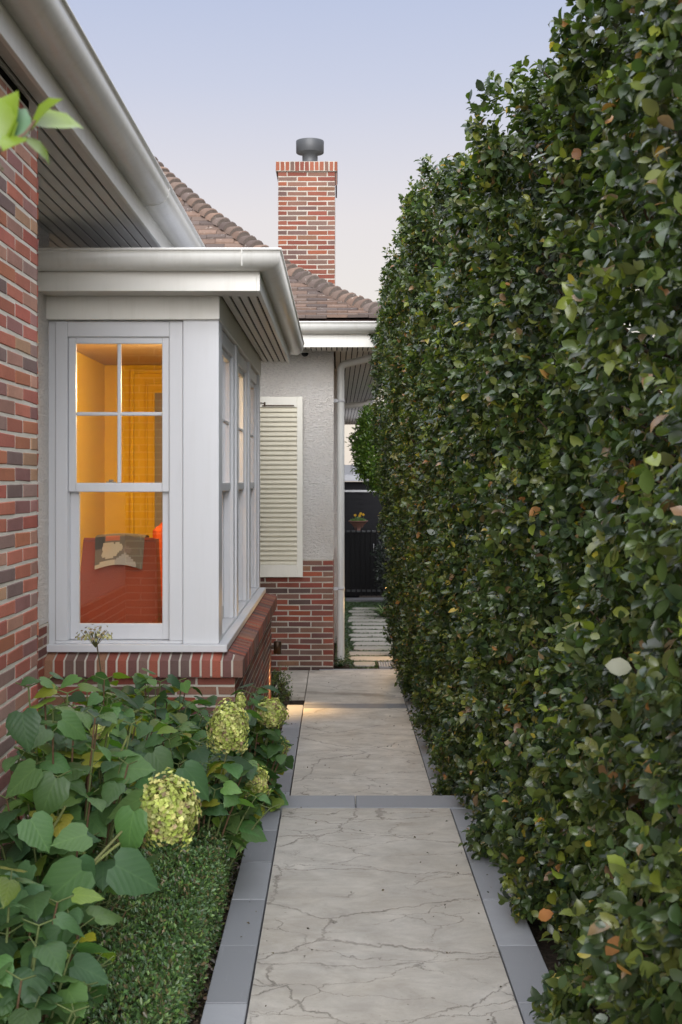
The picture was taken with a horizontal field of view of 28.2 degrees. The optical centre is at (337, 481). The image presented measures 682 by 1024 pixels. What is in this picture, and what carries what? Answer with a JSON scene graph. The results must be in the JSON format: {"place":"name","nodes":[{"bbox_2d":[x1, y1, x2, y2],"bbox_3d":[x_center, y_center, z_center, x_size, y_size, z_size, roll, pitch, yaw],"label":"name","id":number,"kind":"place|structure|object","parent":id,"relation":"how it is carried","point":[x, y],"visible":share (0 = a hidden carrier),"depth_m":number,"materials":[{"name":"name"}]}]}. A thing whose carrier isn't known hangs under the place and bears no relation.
{"place":"outdoors","nodes":[
{"label":"outdoors","id":0,"kind":"place"},
{"bbox_2d":[91,588,609,1023],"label":"ground","id":1,"kind":"structure","parent":0,"point":[548,956],"depth_m":5.61,"materials":[{"name":"soil"}]},
{"bbox_2d":[0,91,83,170],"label":"overhanging branch","id":2,"kind":"object","parent":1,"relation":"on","point":[16,125],"visible":1,"depth_m":1.72,"materials":[{"name":"green plant"}]},
{"bbox_2d":[0,672,142,1023],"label":"hydrangea","id":3,"kind":"object","parent":1,"relation":"on","point":[80,765],"visible":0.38,"depth_m":4.57,"materials":[{"name":"green plant"}]},
{"bbox_2d":[0,708,208,1023],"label":"hydrangea","id":4,"kind":"object","parent":1,"relation":"on","point":[57,905],"visible":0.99,"depth_m":3.82,"materials":[{"name":"green plant"}]},
{"bbox_2d":[38,624,208,852],"bbox_3d":[-1.114,1.309,6.341,1.063,1.226,1.159,0,0,31],"label":"hydrangea","id":5,"kind":"object","parent":1,"relation":"on","point":[137,739],"visible":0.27,"depth_m":6.22,"materials":[{"name":"green plant"}]},
{"bbox_2d":[33,782,244,1023],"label":"box hedge","id":6,"kind":"object","parent":1,"relation":"on","point":[182,951],"visible":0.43,"depth_m":4.78,"materials":[{"name":"green plant"}]},
{"bbox_2d":[97,668,252,763],"bbox_3d":[-0.987,1.499,7.359,1.069,0.946,1.101,0,0,0],"label":"hydrangea","id":7,"kind":"object","parent":1,"relation":"on","point":[162,704],"visible":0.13,"depth_m":7.29,"materials":[{"name":"green plant"}]},
{"bbox_2d":[0,0,384,859],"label":"house","id":8,"kind":"structure","parent":1,"relation":"on","point":[162,328],"depth_m":8.22,"materials":[{"name":"brick"}]},
{"bbox_2d":[55,321,182,643],"bbox_3d":[-1.324,0.006,8.299,0.774,1.956,0.182,0,0,0],"label":"window","id":9,"kind":"structure","parent":8,"relation":"in","point":[68,334],"depth_m":8.22,"materials":[{"name":"white paint"}]},
{"bbox_2d":[80,538,161,622],"bbox_3d":[-1.443,0.901,9.220,0.561,1.058,0.740,0,0,0],"label":"armchair","id":10,"kind":"object","parent":8,"relation":"on","point":[119,594],"visible":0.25,"depth_m":8.91,"materials":[{"name":"red fabric"}]},
{"bbox_2d":[95,533,148,568],"bbox_3d":[-1.433,0.462,9.002,0.327,0.231,0.275,0,0,0],"label":"throw pillow","id":11,"kind":"object","parent":10,"relation":"on","point":[120,549],"visible":0.97,"depth_m":8.90,"materials":[{"name":"beige fabric"}]},
{"bbox_2d":[153,523,161,595],"bbox_3d":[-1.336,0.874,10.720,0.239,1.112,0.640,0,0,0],"label":"wing chair","id":12,"kind":"object","parent":8,"relation":"on","point":[157,531],"visible":0.06,"depth_m":10.67,"materials":[{"name":"orange fabric"}]},
{"bbox_2d":[155,393,161,527],"bbox_3d":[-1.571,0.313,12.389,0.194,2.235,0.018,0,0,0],"label":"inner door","id":13,"kind":"structure","parent":8,"relation":"in","point":[158,396],"depth_m":12.38,"materials":[{"name":"yellow wood"}]},
{"bbox_2d":[222,330,235,636],"bbox_3d":[-0.815,0.006,9.070,0.182,1.956,1.260,0,0,0],"label":"window","id":14,"kind":"structure","parent":8,"relation":"in","point":[228,349],"depth_m":9.60,"materials":[{"name":"white paint"}]},
{"bbox_2d":[238,351,248,615],"bbox_3d":[-0.815,0.006,10.460,0.182,1.956,1.240,0,0,0],"label":"window","id":15,"kind":"structure","parent":8,"relation":"in","point":[242,364],"depth_m":10.98,"materials":[{"name":"white paint"}]},
{"bbox_2d":[251,368,258,597],"bbox_3d":[-0.815,0.006,11.830,0.182,1.956,1.220,0,0,0],"label":"window","id":16,"kind":"structure","parent":8,"relation":"in","point":[254,588],"depth_m":12.34,"materials":[{"name":"white paint"}]},
{"bbox_2d":[270,641,281,653],"bbox_3d":[-0.561,1.512,12.356,0.101,0.117,0.072,0,0,22],"label":"wall spotlight","id":17,"kind":"object","parent":8,"relation":"attached to","point":[277,647],"depth_m":12.32,"materials":[{"name":"brown metal"}]},
{"bbox_2d":[301,349,309,356],"bbox_3d":[-0.353,-1.380,14.620,0.100,0.075,0.100,0,0,0],"label":"security camera","id":18,"kind":"object","parent":8,"relation":"attached to","point":[305,352],"visible":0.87,"depth_m":14.59,"materials":[{"name":"paint"}]},
{"bbox_2d":[344,525,389,595],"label":"gate","id":19,"kind":"structure","parent":8,"relation":"attached to","point":[369,541],"depth_m":23.43,"materials":[{"name":"black metal"}]},
{"bbox_2d":[114,697,279,899],"bbox_3d":[-0.700,1.438,6.142,0.883,0.967,0.858,0,0,-22],"label":"hydrangea","id":20,"kind":"object","parent":1,"relation":"on","point":[239,822],"visible":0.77,"depth_m":6.03,"materials":[{"name":"green plant"}]},
{"bbox_2d":[187,718,284,1023],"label":"leaf litter","id":21,"kind":"object","parent":1,"relation":"on","point":[203,996],"visible":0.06,"depth_m":5.35,"materials":[{"name":"plant"}]},
{"bbox_2d":[189,683,293,811],"bbox_3d":[-0.578,1.580,7.449,0.658,0.989,1.132,0,0,0],"label":"hydrangea","id":22,"kind":"object","parent":1,"relation":"on","point":[270,749],"visible":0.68,"depth_m":7.47,"materials":[{"name":"green plant"}]},
{"bbox_2d":[271,665,292,703],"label":"shrub","id":23,"kind":"object","parent":1,"relation":"on","point":[283,696],"visible":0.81,"depth_m":12.72,"materials":[{"name":"green plant"}]},
{"bbox_2d":[333,662,347,666],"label":"strappy plant","id":24,"kind":"object","parent":1,"relation":"on","point":[339,665],"visible":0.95,"depth_m":14.96,"materials":[{"name":"green plant"}]},
{"bbox_2d":[344,533,360,597],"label":"plinth","id":25,"kind":"structure","parent":1,"relation":"on","point":[352,596],"depth_m":23.58,"materials":[{"name":"black paint"}]},
{"bbox_2d":[349,521,367,532],"bbox_3d":[0.358,0.795,23.750,0.350,0.210,0.350,0,0,0],"label":"urn","id":26,"kind":"object","parent":25,"relation":"on","point":[358,524],"visible":0.76,"depth_m":23.66,"materials":[{"name":"ceramic"}]},
{"bbox_2d":[351,513,365,520],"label":"pansy plant","id":27,"kind":"object","parent":26,"relation":"in","point":[359,518],"visible":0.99,"depth_m":23.70,"materials":[{"name":"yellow plant"}]},
{"bbox_2d":[347,610,378,612],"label":"stepping stone","id":28,"kind":"object","parent":1,"relation":"on","point":[355,611],"visible":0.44,"depth_m":21.26,"materials":[{"name":"grey stone"}]},
{"bbox_2d":[353,662,374,666],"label":"stepping stone","id":29,"kind":"object","parent":1,"relation":"on","point":[363,664],"visible":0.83,"depth_m":15.10,"materials":[{"name":"beige stone"}]},
{"bbox_2d":[344,490,385,587],"bbox_3d":[0.635,1.108,26.015,1.330,1.883,0.090,0,0,0],"label":"screen fence","id":30,"kind":"object","parent":1,"relation":"on","point":[360,507],"visible":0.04,"depth_m":26.00,"materials":[{"name":"metal"}]},
{"bbox_2d":[344,598,385,601],"bbox_3d":[0.535,2.058,23.275,1.130,0.085,0.450,0,0,0],"label":"doorstep","id":31,"kind":"object","parent":1,"relation":"on","point":[364,599],"visible":0.21,"depth_m":23.13,"materials":[{"name":"concrete"}]},
{"bbox_2d":[352,607,377,609],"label":"stepping stone","id":32,"kind":"object","parent":1,"relation":"on","point":[358,608],"visible":0.39,"depth_m":21.78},
{"bbox_2d":[334,596,396,668],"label":"ground cover","id":33,"kind":"object","parent":1,"relation":"on","point":[347,637],"visible":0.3,"depth_m":18.01,"materials":[{"name":"green plant"}]},
{"bbox_2d":[352,613,379,615],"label":"stepping stone","id":34,"kind":"object","parent":1,"relation":"on","point":[361,614],"visible":0.38,"depth_m":20.80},
{"bbox_2d":[347,619,385,622],"bbox_3d":[0.435,2.063,19.911,0.618,0.050,0.345,0,0,0],"label":"stepping stone","id":35,"kind":"object","parent":1,"relation":"on","point":[365,620],"visible":0.54,"depth_m":19.86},
{"bbox_2d":[350,638,386,641],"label":"stepping stone","id":36,"kind":"object","parent":1,"relation":"on","point":[368,639],"visible":0.48,"depth_m":17.49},
{"bbox_2d":[346,651,391,655],"bbox_3d":[0.468,2.067,16.123,0.762,0.050,0.349,0,0,0],"label":"stepping stone","id":37,"kind":"object","parent":1,"relation":"on","point":[369,653],"visible":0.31,"depth_m":16.09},
{"bbox_2d":[352,622,386,625],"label":"stepping stone","id":38,"kind":"object","parent":1,"relation":"on","point":[370,623],"visible":0.56,"depth_m":19.45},
{"bbox_2d":[349,616,389,618],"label":"stepping stone","id":39,"kind":"object","parent":1,"relation":"on","point":[360,617],"visible":0.51,"depth_m":20.32,"materials":[{"name":"grey stone"}]},
{"bbox_2d":[349,626,390,629],"bbox_3d":[0.473,2.066,18.961,0.650,0.050,0.349,0,0,0],"label":"stepping stone","id":40,"kind":"object","parent":1,"relation":"on","point":[366,627],"visible":0.51,"depth_m":18.94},
{"bbox_2d":[349,656,392,661],"bbox_3d":[0.460,2.064,15.649,0.696,0.050,0.348,0,0,0],"label":"stepping stone","id":41,"kind":"object","parent":1,"relation":"on","point":[371,658],"visible":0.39,"depth_m":15.61,"materials":[{"name":"beige stone"}]},
{"bbox_2d":[352,630,389,633],"bbox_3d":[0.477,2.066,18.488,0.564,0.050,0.348,0,0,0],"label":"stepping stone","id":42,"kind":"object","parent":1,"relation":"on","point":[369,631],"visible":0.49,"depth_m":18.43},
{"bbox_2d":[354,646,390,650],"bbox_3d":[0.501,2.062,16.597,0.622,0.050,0.348,0,0,0],"label":"stepping stone","id":43,"kind":"object","parent":1,"relation":"on","point":[366,648],"visible":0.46,"depth_m":16.53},
{"bbox_2d":[349,633,395,637],"bbox_3d":[0.467,2.064,18.015,0.657,0.050,0.349,0,0,0],"label":"stepping stone","id":44,"kind":"object","parent":1,"relation":"on","point":[379,635],"visible":0.47,"depth_m":17.94,"materials":[{"name":"grey stone"}]},
{"bbox_2d":[346,403,398,597],"bbox_3d":[0.674,0.415,21.011,1.175,3.334,1.176,0,0,0],"label":"tree","id":45,"kind":"object","parent":1,"relation":"on","point":[366,458],"visible":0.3,"depth_m":20.78,"materials":[{"name":"green plant"}]},
{"bbox_2d":[353,642,392,645],"bbox_3d":[0.488,2.063,17.075,0.612,0.050,0.341,0,0,0],"label":"stepping stone","id":46,"kind":"object","parent":1,"relation":"on","point":[370,643],"visible":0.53,"depth_m":17.05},
{"bbox_2d":[360,604,389,617],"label":"strappy plant","id":47,"kind":"object","parent":1,"relation":"on","point":[380,611],"visible":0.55,"depth_m":20.41,"materials":[{"name":"green plant"}]},
{"bbox_2d":[370,526,392,605],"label":"shrub","id":48,"kind":"object","parent":1,"relation":"on","point":[380,554],"visible":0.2,"depth_m":21.54,"materials":[{"name":"green plant"}]},
{"bbox_2d":[378,662,396,667],"bbox_3d":[0.605,2.061,15.140,0.290,0.046,0.380,0,0,0],"label":"drain grate","id":49,"kind":"object","parent":1,"relation":"on","point":[384,664],"visible":0.46,"depth_m":15.10,"materials":[{"name":"metal"}]},
{"bbox_2d":[367,314,417,686],"bbox_3d":[0.961,0.097,13.875,1.337,4.012,1.810,0,0,0],"label":"hedge shrub","id":50,"kind":"object","parent":1,"relation":"on","point":[382,472],"visible":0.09,"depth_m":13.46,"materials":[{"name":"green plant"}]},
{"bbox_2d":[374,230,445,718],"bbox_3d":[0.955,-0.046,12.125,1.285,4.298,2.010,0,0,0],"label":"hedge shrub","id":51,"kind":"object","parent":1,"relation":"on","point":[410,667],"visible":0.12,"depth_m":11.66,"materials":[{"name":"green plant"}]},
{"bbox_2d":[389,150,533,772],"bbox_3d":[1.038,-0.133,10.086,1.282,4.470,2.152,0,0,0],"label":"hedge shrub","id":52,"kind":"object","parent":1,"relation":"on","point":[423,243],"visible":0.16,"depth_m":9.57,"materials":[{"name":"green plant"}]},
{"bbox_2d":[415,259,628,834],"bbox_3d":[1.129,0.327,8.134,1.307,3.551,2.152,0,0,0],"label":"hedge shrub","id":53,"kind":"object","parent":1,"relation":"on","point":[457,748],"visible":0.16,"depth_m":7.62,"materials":[{"name":"green plant"}]},
{"bbox_2d":[442,55,680,935],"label":"hedge shrub","id":54,"kind":"object","parent":1,"relation":"on","point":[497,165],"visible":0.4,"depth_m":5.65,"materials":[{"name":"green plant"}]},
{"bbox_2d":[526,0,681,1023],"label":"hedge shrub","id":55,"kind":"object","parent":1,"relation":"on","point":[623,956],"visible":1,"depth_m":3.77,"materials":[{"name":"green plant"}]},
{"bbox_2d":[274,669,445,803],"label":"path","id":56,"kind":"structure","parent":0,"point":[369,726],"depth_m":10.81,"materials":[{"name":"stone"}]},
{"bbox_2d":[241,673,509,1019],"bbox_3d":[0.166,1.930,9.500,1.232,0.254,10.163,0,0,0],"label":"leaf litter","id":57,"kind":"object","parent":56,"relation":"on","point":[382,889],"visible":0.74,"depth_m":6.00,"materials":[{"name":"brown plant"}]},
{"bbox_2d":[66,0,680,481],"label":"sky","id":58,"kind":"structure","parent":0,"point":[221,92],"materials":[{"name":"blue"}]},
{"bbox_2d":[344,464,413,577],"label":"shed","id":59,"kind":"structure","parent":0,"point":[349,475],"depth_m":27.50,"materials":[{"name":"metal"}]},
{"bbox_2d":[200,795,562,1023],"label":"path","id":60,"kind":"structure","parent":0,"point":[376,955],"depth_m":5.54,"materials":[{"name":"stone"}]}
]}

